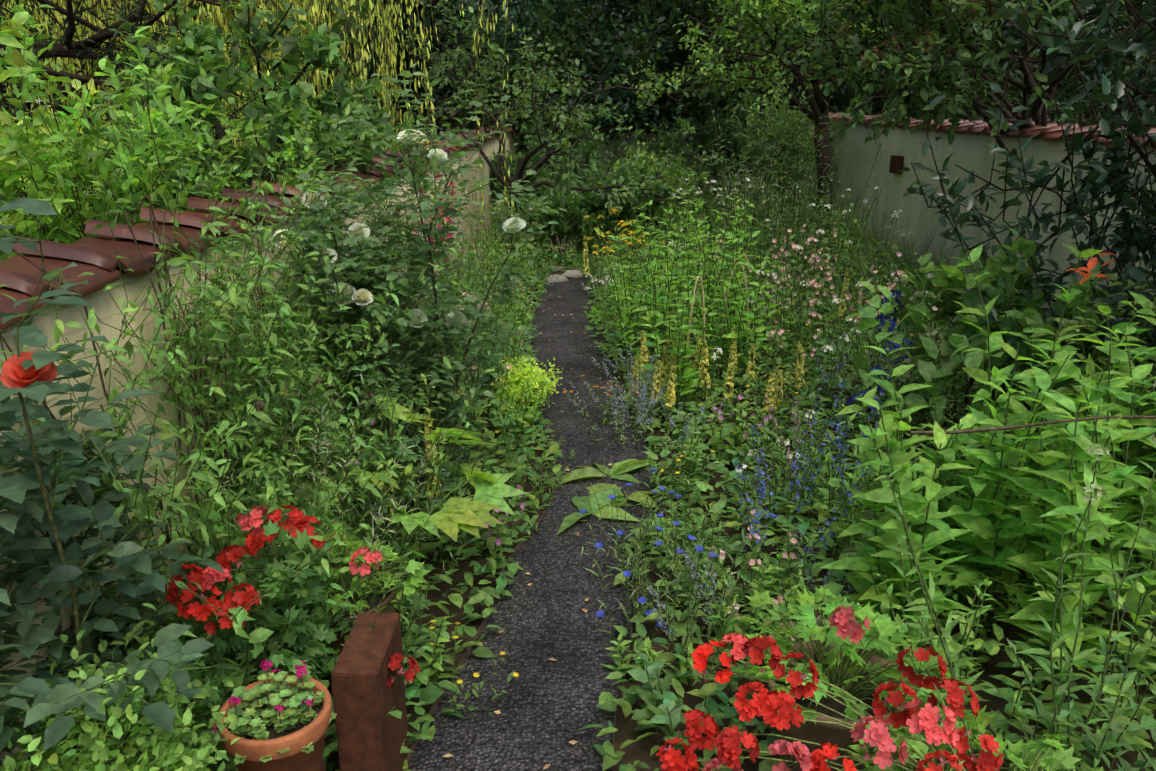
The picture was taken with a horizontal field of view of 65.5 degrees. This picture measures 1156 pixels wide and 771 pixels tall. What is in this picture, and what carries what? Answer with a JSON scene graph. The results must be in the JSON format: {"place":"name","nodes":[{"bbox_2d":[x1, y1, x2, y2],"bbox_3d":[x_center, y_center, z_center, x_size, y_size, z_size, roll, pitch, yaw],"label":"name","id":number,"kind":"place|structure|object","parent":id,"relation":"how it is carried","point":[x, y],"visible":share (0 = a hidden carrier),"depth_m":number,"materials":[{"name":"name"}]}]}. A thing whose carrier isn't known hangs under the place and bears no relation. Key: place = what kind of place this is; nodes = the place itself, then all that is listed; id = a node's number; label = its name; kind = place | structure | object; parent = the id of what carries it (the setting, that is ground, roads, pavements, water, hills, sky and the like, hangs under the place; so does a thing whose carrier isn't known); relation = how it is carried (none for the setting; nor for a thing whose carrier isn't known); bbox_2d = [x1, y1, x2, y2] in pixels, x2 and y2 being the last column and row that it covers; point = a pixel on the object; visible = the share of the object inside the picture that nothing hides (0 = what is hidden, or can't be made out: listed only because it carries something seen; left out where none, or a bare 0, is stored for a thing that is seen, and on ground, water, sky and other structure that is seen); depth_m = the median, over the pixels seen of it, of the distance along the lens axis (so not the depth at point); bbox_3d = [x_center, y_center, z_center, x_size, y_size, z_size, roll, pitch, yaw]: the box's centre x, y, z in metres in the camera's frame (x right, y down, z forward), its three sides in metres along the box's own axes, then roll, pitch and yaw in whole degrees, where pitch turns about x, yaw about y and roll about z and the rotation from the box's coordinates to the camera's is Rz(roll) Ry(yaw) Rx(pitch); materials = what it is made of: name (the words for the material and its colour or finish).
{"place":"outdoors","nodes":[
{"label":"outdoors","id":0,"kind":"place"},
{"bbox_2d":[149,372,454,599],"bbox_3d":[-0.947,0.508,3.139,0.837,1.007,1.178,11,20,30],"label":"plant","id":1,"kind":"object","parent":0,"point":[341,497],"visible":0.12,"depth_m":3.14,"materials":[{"name":"green plant"}]},
{"bbox_2d":[320,759,325,770],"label":"corten box","id":2,"kind":"object","parent":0,"point":[323,767],"visible":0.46,"depth_m":2.27,"materials":[{"name":"metal"}]},
{"bbox_2d":[218,675,331,770],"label":"flower pot","id":3,"kind":"object","parent":2,"relation":"on","point":[297,738],"visible":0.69,"depth_m":2.08,"materials":[{"name":"ceramic"}]},
{"bbox_2d":[212,659,336,764],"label":"potted succulent","id":4,"kind":"object","parent":3,"relation":"on","point":[287,714],"visible":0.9,"depth_m":2.11,"materials":[{"name":"green plant"}]},
{"bbox_2d":[407,269,663,770],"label":"path gravel","id":5,"kind":"structure","parent":0,"point":[546,708],"depth_m":3.47,"materials":[{"name":"grey gravel"}]},
{"bbox_2d":[402,375,637,714],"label":"orange-yellow flowers","id":6,"kind":"object","parent":5,"relation":"on","point":[511,676],"visible":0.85,"depth_m":3.04,"materials":[{"name":"green plant"}]},
{"bbox_2d":[6,107,1155,770],"bbox_3d":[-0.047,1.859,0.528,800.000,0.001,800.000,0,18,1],"label":"soil","id":7,"kind":"structure","parent":0,"point":[636,749],"depth_m":3.67,"materials":[{"name":"brown soil"}]},
{"bbox_2d":[0,0,136,213],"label":"tree","id":8,"kind":"object","parent":7,"relation":"on","point":[28,104],"visible":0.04,"depth_m":12.26,"materials":[{"name":"green plant"}]},
{"bbox_2d":[0,12,188,258],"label":"viburnum shrub","id":9,"kind":"object","parent":7,"relation":"on","point":[18,19],"visible":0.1,"depth_m":3.25,"materials":[{"name":"green plant"}]},
{"bbox_2d":[31,440,168,755],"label":"plant","id":10,"kind":"object","parent":7,"relation":"on","point":[104,608],"visible":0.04,"depth_m":2.30,"materials":[{"name":"green plant"}]},
{"bbox_2d":[0,629,240,770],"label":"leafy plant","id":11,"kind":"object","parent":7,"relation":"on","point":[164,753],"visible":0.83,"depth_m":1.75,"materials":[{"name":"green plant"}]},
{"bbox_2d":[0,197,249,770],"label":"rose bush","id":12,"kind":"object","parent":7,"relation":"on","point":[30,375],"visible":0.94,"depth_m":1.73,"materials":[{"name":"green plant"}]},
{"bbox_2d":[0,0,325,197],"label":"dark yew tree","id":13,"kind":"object","parent":7,"relation":"on","point":[86,48],"visible":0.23,"depth_m":6.01,"materials":[{"name":"green plant"}]},
{"bbox_2d":[0,0,364,291],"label":"privet shrub","id":14,"kind":"object","parent":7,"relation":"on","point":[166,154],"visible":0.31,"depth_m":3.31,"materials":[{"name":"green plant"}]},
{"bbox_2d":[97,489,349,770],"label":"leafy plant","id":15,"kind":"object","parent":7,"relation":"on","point":[292,640],"visible":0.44,"depth_m":2.51,"materials":[{"name":"green plant"}]},
{"bbox_2d":[0,85,480,728],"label":"shrub","id":16,"kind":"object","parent":7,"relation":"on","point":[306,361],"depth_m":2.76,"materials":[{"name":"green plant"}]},
{"bbox_2d":[34,0,463,225],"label":"shrub","id":17,"kind":"object","parent":7,"relation":"on","point":[202,46],"visible":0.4,"depth_m":4.54,"materials":[{"name":"green plant"}]},
{"bbox_2d":[0,0,513,245],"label":"weeping willow tree","id":18,"kind":"object","parent":7,"relation":"on","point":[224,18],"visible":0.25,"depth_m":8.40,"materials":[{"name":"green plant"}]},
{"bbox_2d":[0,131,515,764],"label":"wall","id":19,"kind":"structure","parent":7,"relation":"on","point":[104,305],"depth_m":2.69,"materials":[{"name":"paint"}]},
{"bbox_2d":[0,123,517,330],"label":"coping","id":20,"kind":"object","parent":19,"relation":"on","point":[91,254],"visible":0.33,"depth_m":2.76,"materials":[{"name":"tile"}]},
{"bbox_2d":[108,0,411,150],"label":"tree","id":21,"kind":"object","parent":7,"relation":"on","point":[313,72],"depth_m":18.51,"materials":[{"name":"green plant"}]},
{"bbox_2d":[76,347,523,770],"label":"plant","id":22,"kind":"object","parent":7,"relation":"on","point":[494,542],"visible":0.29,"depth_m":3.02,"materials":[{"name":"green plant"}]},
{"bbox_2d":[229,320,427,535],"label":"plant","id":23,"kind":"object","parent":7,"relation":"on","point":[397,452],"visible":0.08,"depth_m":3.39,"materials":[{"name":"green plant"}]},
{"bbox_2d":[216,53,449,247],"bbox_3d":[-1.939,-1.369,6.816,1.633,2.383,3.177,0,18,1],"label":"privet shrub","id":24,"kind":"object","parent":7,"relation":"on","point":[310,132],"depth_m":6.50,"materials":[{"name":"green plant"}]},
{"bbox_2d":[302,564,396,694],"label":"plant","id":25,"kind":"object","parent":7,"relation":"on","point":[390,596],"visible":0.17,"depth_m":2.94,"materials":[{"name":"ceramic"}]},
{"bbox_2d":[163,505,430,686],"bbox_3d":[-0.764,0.529,2.770,0.664,0.513,0.912,0,18,1],"label":"potted geranium","id":26,"kind":"object","parent":25,"relation":"on","point":[207,578],"visible":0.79,"depth_m":2.51,"materials":[{"name":"red plant"}]},
{"bbox_2d":[235,260,499,427],"bbox_3d":[-0.920,0.017,4.498,0.937,1.131,2.516,0,18,1],"label":"plant","id":27,"kind":"object","parent":7,"relation":"on","point":[260,405],"visible":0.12,"depth_m":5.10,"materials":[{"name":"green plant"}]},
{"bbox_2d":[331,612,408,770],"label":"tall corten box","id":28,"kind":"object","parent":7,"relation":"on","point":[366,698],"visible":0.83,"depth_m":2.40,"materials":[{"name":"metal"}]},
{"bbox_2d":[231,394,527,595],"bbox_3d":[-0.820,0.476,3.550,1.242,0.825,1.260,0,18,1],"label":"large-leaved plant","id":29,"kind":"object","parent":7,"relation":"on","point":[452,517],"visible":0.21,"depth_m":3.45,"materials":[{"name":"green plant"}]},
{"bbox_2d":[200,205,591,770],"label":"plants","id":30,"kind":"object","parent":7,"relation":"on","point":[431,693],"visible":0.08,"depth_m":3.86,"materials":[{"name":"green plant"}]},
{"bbox_2d":[249,61,568,512],"bbox_3d":[-0.709,-0.327,4.004,1.320,2.087,1.829,0,18,1],"label":"rose bush","id":31,"kind":"object","parent":7,"relation":"on","point":[352,264],"visible":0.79,"depth_m":3.77,"materials":[{"name":"green plant"}]},
{"bbox_2d":[224,0,596,143],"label":"tree","id":32,"kind":"object","parent":7,"relation":"on","point":[434,95],"visible":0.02,"depth_m":21.43,"materials":[{"name":"green plant"}]},
{"bbox_2d":[380,164,457,345],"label":"plant","id":33,"kind":"object","parent":7,"relation":"on","point":[447,236],"visible":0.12,"depth_m":6.64,"materials":[{"name":"green plant"}]},
{"bbox_2d":[421,408,442,560],"bbox_3d":[-0.622,0.431,3.845,0.146,0.728,0.070,12,21,34],"label":"mullein","id":34,"kind":"object","parent":7,"relation":"on","point":[427,429],"visible":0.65,"depth_m":3.79,"materials":[{"name":"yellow plant"}]},
{"bbox_2d":[388,153,485,344],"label":"wall","id":35,"kind":"structure","parent":7,"relation":"on","point":[452,245],"depth_m":7.48,"materials":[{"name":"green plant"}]},
{"bbox_2d":[328,280,576,569],"bbox_3d":[-0.615,-0.002,4.512,1.881,1.155,1.660,-15,23,-40],"label":"plant","id":36,"kind":"object","parent":7,"relation":"on","point":[521,425],"visible":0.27,"depth_m":4.37,"materials":[{"name":"green plant"}]},
{"bbox_2d":[372,245,541,438],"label":"plant","id":37,"kind":"object","parent":7,"relation":"on","point":[506,368],"visible":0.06,"depth_m":5.68,"materials":[{"name":"green plant"}]},
{"bbox_2d":[417,207,564,348],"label":"plant","id":38,"kind":"object","parent":7,"relation":"on","point":[493,307],"visible":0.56,"depth_m":7.38,"materials":[{"name":"green plant"}]},
{"bbox_2d":[453,312,537,416],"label":"plant","id":39,"kind":"object","parent":7,"relation":"on","point":[489,378],"visible":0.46,"depth_m":5.77,"materials":[{"name":"green plant"}]},
{"bbox_2d":[448,191,557,305],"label":"plant","id":40,"kind":"object","parent":7,"relation":"on","point":[482,250],"visible":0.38,"depth_m":8.89,"materials":[{"name":"green plant"}]},
{"bbox_2d":[312,0,711,152],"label":"tree","id":41,"kind":"object","parent":7,"relation":"on","point":[514,11],"visible":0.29,"depth_m":16.14,"materials":[{"name":"green plant"}]},
{"bbox_2d":[461,180,572,288],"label":"plant","id":42,"kind":"object","parent":7,"relation":"on","point":[536,266],"visible":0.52,"depth_m":10.03,"materials":[{"name":"green plant"}]},
{"bbox_2d":[487,355,562,420],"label":"yellow-green plant","id":43,"kind":"object","parent":7,"relation":"on","point":[517,379],"visible":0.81,"depth_m":5.47,"materials":[{"name":"green plant"}]},
{"bbox_2d":[489,111,574,239],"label":"shrub","id":44,"kind":"object","parent":7,"relation":"on","point":[496,184],"visible":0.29,"depth_m":12.08,"materials":[{"name":"green plant"}]},
{"bbox_2d":[402,269,664,770],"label":"path edging","id":45,"kind":"object","parent":7,"relation":"on","point":[433,708],"visible":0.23,"depth_m":3.40,"materials":[{"name":"grey stone"}]},
{"bbox_2d":[483,182,592,261],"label":"plant","id":46,"kind":"object","parent":7,"relation":"on","point":[526,231],"visible":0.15,"depth_m":11.47,"materials":[{"name":"green plant"}]},
{"bbox_2d":[391,0,737,258],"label":"old apple tree","id":47,"kind":"object","parent":7,"relation":"on","point":[543,84],"visible":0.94,"depth_m":9.64,"materials":[{"name":"green plant"}]},
{"bbox_2d":[517,176,614,261],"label":"shrub","id":48,"kind":"object","parent":7,"relation":"on","point":[578,207],"visible":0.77,"depth_m":10.99,"materials":[{"name":"green plant"}]},
{"bbox_2d":[528,112,617,192],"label":"shrub","id":49,"kind":"object","parent":7,"relation":"on","point":[587,153],"visible":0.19,"depth_m":13.36,"materials":[{"name":"green plant"}]},
{"bbox_2d":[539,262,611,281],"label":"path flagstones","id":50,"kind":"object","parent":7,"relation":"on","point":[574,272],"visible":0.23,"depth_m":10.23,"materials":[{"name":"grey stone"}]},
{"bbox_2d":[549,459,669,534],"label":"mullein basal rosettes","id":51,"kind":"object","parent":7,"relation":"on","point":[618,470],"visible":0.88,"depth_m":4.48,"materials":[{"name":"green plant"}]},
{"bbox_2d":[563,344,679,448],"bbox_3d":[0.351,0.038,5.582,0.585,0.434,1.569,5,18,16],"label":"catmint","id":52,"kind":"object","parent":7,"relation":"on","point":[635,408],"visible":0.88,"depth_m":5.29,"materials":[{"name":"green plant"}]},
{"bbox_2d":[583,207,664,292],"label":"yellow flowers","id":53,"kind":"object","parent":7,"relation":"on","point":[625,224],"visible":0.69,"depth_m":9.52,"materials":[{"name":"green plant"}]},
{"bbox_2d":[574,153,687,243],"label":"shrub","id":54,"kind":"object","parent":7,"relation":"on","point":[625,169],"visible":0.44,"depth_m":11.27,"materials":[{"name":"green plant"}]},
{"bbox_2d":[409,0,883,170],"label":"tree","id":55,"kind":"object","parent":7,"relation":"on","point":[698,13],"visible":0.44,"depth_m":15.16,"materials":[{"name":"green plant"}]},
{"bbox_2d":[516,133,786,210],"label":"hedge","id":56,"kind":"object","parent":7,"relation":"on","point":[609,148],"depth_m":16.40,"materials":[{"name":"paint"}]},
{"bbox_2d":[607,141,709,246],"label":"shrub","id":57,"kind":"object","parent":7,"relation":"on","point":[668,175],"visible":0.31,"depth_m":11.88,"materials":[{"name":"green plant"}]},
{"bbox_2d":[596,117,728,225],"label":"shrub","id":58,"kind":"object","parent":7,"relation":"on","point":[674,148],"visible":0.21,"depth_m":14.25,"materials":[{"name":"green plant"}]},
{"bbox_2d":[659,365,675,431],"bbox_3d":[0.559,0.086,5.418,0.132,0.441,0.112,-9,20,-27],"label":"mullein","id":59,"kind":"object","parent":7,"relation":"on","point":[669,399],"visible":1,"depth_m":5.40,"materials":[{"name":"yellow plant"}]},
{"bbox_2d":[618,341,718,419],"bbox_3d":[0.605,-0.046,5.751,0.560,0.492,0.619,-13,22,-35],"label":"mullein","id":60,"kind":"object","parent":7,"relation":"on","point":[686,407],"visible":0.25,"depth_m":5.74,"materials":[{"name":"green plant"}]},
{"bbox_2d":[579,468,776,685],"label":"cornflowers","id":61,"kind":"object","parent":7,"relation":"on","point":[642,601],"visible":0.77,"depth_m":3.35,"materials":[{"name":"green plant"}]},
{"bbox_2d":[591,167,778,423],"bbox_3d":[0.731,-0.802,6.534,1.303,1.466,2.626,0,18,1],"label":"leafy plant","id":62,"kind":"object","parent":7,"relation":"on","point":[736,302],"visible":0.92,"depth_m":6.19,"materials":[{"name":"green plant"}]},
{"bbox_2d":[700,339,713,417],"bbox_3d":[0.828,-0.045,5.702,0.108,0.520,0.128,0,18,1],"label":"mullein","id":63,"kind":"object","parent":7,"relation":"on","point":[704,363],"visible":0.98,"depth_m":5.66,"materials":[{"name":"yellow plant"}]},
{"bbox_2d":[672,177,753,260],"bbox_3d":[1.626,-1.924,10.745,1.060,1.072,1.085,0,18,1],"label":"white phlox","id":64,"kind":"object","parent":7,"relation":"on","point":[715,189],"visible":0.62,"depth_m":10.75,"materials":[{"name":"green plant"}]},
{"bbox_2d":[687,262,748,398],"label":"bamboo hoops","id":65,"kind":"object","parent":7,"relation":"on","point":[701,284],"visible":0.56,"depth_m":6.11,"materials":[{"name":"wicker"}]},
{"bbox_2d":[580,161,857,241],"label":"flowering plants","id":66,"kind":"object","parent":7,"relation":"on","point":[809,199],"visible":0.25,"depth_m":13.12,"materials":[{"name":"green plant"}]},
{"bbox_2d":[668,84,775,211],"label":"shrub","id":67,"kind":"object","parent":7,"relation":"on","point":[734,146],"visible":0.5,"depth_m":15.07,"materials":[{"name":"green plant"}]},
{"bbox_2d":[552,165,892,262],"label":"flowering plants","id":68,"kind":"object","parent":7,"relation":"on","point":[663,224],"visible":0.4,"depth_m":11.54,"materials":[{"name":"green plant"}]},
{"bbox_2d":[722,349,734,423],"bbox_3d":[0.898,0.046,5.389,0.072,0.534,0.147,0,18,1],"label":"mullein","id":69,"kind":"object","parent":7,"relation":"on","point":[728,393],"visible":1,"depth_m":5.37,"materials":[{"name":"yellow plant"}]},
{"bbox_2d":[669,147,815,229],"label":"shrub","id":70,"kind":"object","parent":7,"relation":"on","point":[741,177],"visible":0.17,"depth_m":14.52,"materials":[{"name":"green plant"}]},
{"bbox_2d":[549,175,936,289],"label":"flowering plants","id":71,"kind":"object","parent":7,"relation":"on","point":[590,260],"visible":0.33,"depth_m":10.10,"materials":[{"name":"green plant"}]},
{"bbox_2d":[618,0,890,247],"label":"vine covered tree","id":72,"kind":"object","parent":7,"relation":"on","point":[803,14],"visible":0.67,"depth_m":11.34,"materials":[{"name":"green plant"}]},
{"bbox_2d":[581,195,969,319],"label":"flowering plants","id":73,"kind":"object","parent":7,"relation":"on","point":[606,279],"visible":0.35,"depth_m":8.78,"materials":[{"name":"green plant"}]},
{"bbox_2d":[726,69,849,221],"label":"shrub","id":74,"kind":"object","parent":7,"relation":"on","point":[754,152],"visible":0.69,"depth_m":13.20,"materials":[{"name":"green plant"}]},
{"bbox_2d":[706,74,880,311],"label":"tall willowy perennial","id":75,"kind":"object","parent":7,"relation":"on","point":[803,213],"visible":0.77,"depth_m":8.97,"materials":[{"name":"green plant"}]},
{"bbox_2d":[787,341,804,422],"bbox_3d":[1.360,-0.011,5.564,0.113,0.538,0.118,0,18,1],"label":"mullein","id":76,"kind":"object","parent":7,"relation":"on","point":[799,364],"visible":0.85,"depth_m":5.55,"materials":[{"name":"yellow plant"}]},
{"bbox_2d":[584,199,1008,366],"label":"flowering plants","id":77,"kind":"object","parent":7,"relation":"on","point":[606,328],"visible":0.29,"depth_m":7.18,"materials":[{"name":"green plant"}]},
{"bbox_2d":[585,0,1020,144],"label":"tree","id":78,"kind":"object","parent":7,"relation":"on","point":[628,21],"visible":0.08,"depth_m":16.12,"materials":[{"name":"green plant"}]},
{"bbox_2d":[730,331,890,589],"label":"blue flower spikes","id":79,"kind":"object","parent":7,"relation":"on","point":[802,462],"visible":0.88,"depth_m":3.81,"materials":[{"name":"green plant"}]},
{"bbox_2d":[728,213,925,411],"bbox_3d":[1.700,-0.616,6.562,1.094,1.094,1.952,0,18,1],"label":"pink mallow","id":80,"kind":"object","parent":7,"relation":"on","point":[817,263],"visible":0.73,"depth_m":6.59,"materials":[{"name":"green plant"}]},
{"bbox_2d":[766,639,907,770],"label":"flower pot","id":81,"kind":"object","parent":7,"relation":"on","point":[822,733],"visible":0.23,"depth_m":2.51,"materials":[{"name":"ceramic"}]},
{"bbox_2d":[549,193,1155,770],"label":"plants","id":82,"kind":"object","parent":7,"relation":"on","point":[997,719],"visible":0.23,"depth_m":3.65,"materials":[{"name":"green plant"}]},
{"bbox_2d":[592,242,1150,437],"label":"flowering plants","id":83,"kind":"object","parent":7,"relation":"on","point":[777,342],"visible":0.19,"depth_m":5.88,"materials":[{"name":"green plant"}]},
{"bbox_2d":[601,382,1155,770],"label":"flowering plants","id":84,"kind":"object","parent":7,"relation":"on","point":[673,716],"visible":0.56,"depth_m":3.10,"materials":[{"name":"green plant"}]},
{"bbox_2d":[627,273,1155,557],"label":"flowering plants","id":85,"kind":"object","parent":7,"relation":"on","point":[690,463],"visible":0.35,"depth_m":4.53,"materials":[{"name":"green plant"}]},
{"bbox_2d":[749,0,1155,130],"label":"tree","id":86,"kind":"object","parent":7,"relation":"on","point":[1008,28],"visible":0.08,"depth_m":16.08,"materials":[{"name":"green plant"}]},
{"bbox_2d":[770,0,1154,148],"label":"tree foliage","id":87,"kind":"object","parent":7,"relation":"on","point":[905,65],"visible":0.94,"depth_m":7.21,"materials":[{"name":"green plant"}]},
{"bbox_2d":[787,120,1155,401],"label":"wall","id":88,"kind":"structure","parent":7,"relation":"on","point":[969,151],"depth_m":9.17,"materials":[{"name":"paint"}]},
{"bbox_2d":[795,112,1155,147],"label":"coping","id":89,"kind":"object","parent":88,"relation":"on","point":[1053,131],"visible":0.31,"depth_m":7.50,"materials":[{"name":"tile"}]},
{"bbox_2d":[793,0,1155,135],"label":"tree","id":90,"kind":"object","parent":7,"relation":"on","point":[1011,75],"visible":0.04,"depth_m":19.34,"materials":[{"name":"green plant"}]},
{"bbox_2d":[819,243,1155,702],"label":"plant","id":91,"kind":"object","parent":7,"relation":"on","point":[981,530],"visible":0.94,"depth_m":3.08,"materials":[{"name":"green plant"}]},
{"bbox_2d":[911,416,1155,434],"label":"dead branch","id":92,"kind":"object","parent":91,"relation":"on","point":[1002,428],"visible":1,"depth_m":2.90,"materials":[{"name":"wood"}]},
{"bbox_2d":[843,225,1155,469],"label":"shrub","id":93,"kind":"object","parent":7,"relation":"on","point":[1024,312],"visible":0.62,"depth_m":4.53,"materials":[{"name":"green plant"}]},
{"bbox_2d":[873,434,1155,770],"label":"leafy stems","id":94,"kind":"object","parent":7,"relation":"on","point":[1058,697],"visible":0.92,"depth_m":2.31,"materials":[{"name":"green plant"}]},
{"bbox_2d":[898,0,1155,400],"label":"laurel overhanging tree","id":95,"kind":"object","parent":7,"relation":"on","point":[1085,37],"visible":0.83,"depth_m":4.43,"materials":[{"name":"green plant"}]},
{"bbox_2d":[1012,0,1155,133],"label":"tree","id":96,"kind":"object","parent":7,"relation":"on","point":[1086,71],"visible":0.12,"depth_m":16.39,"materials":[{"name":"green plant"}]},
{"bbox_2d":[1031,252,1155,562],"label":"plant","id":97,"kind":"object","parent":7,"relation":"on","point":[1091,264],"visible":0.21,"depth_m":3.75,"materials":[{"name":"green plant"}]},
{"bbox_3d":[0.956,1.193,2.108,0.354,0.320,0.354,0,18,1],"label":"clay geranium pot","id":98,"kind":"object","parent":7,"relation":"on","visible":0},
{"bbox_2d":[656,586,1102,770],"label":"geranium pot","id":99,"kind":"object","parent":98,"relation":"on","point":[879,741],"visible":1,"depth_m":2.12,"materials":[{"name":"green plant"}]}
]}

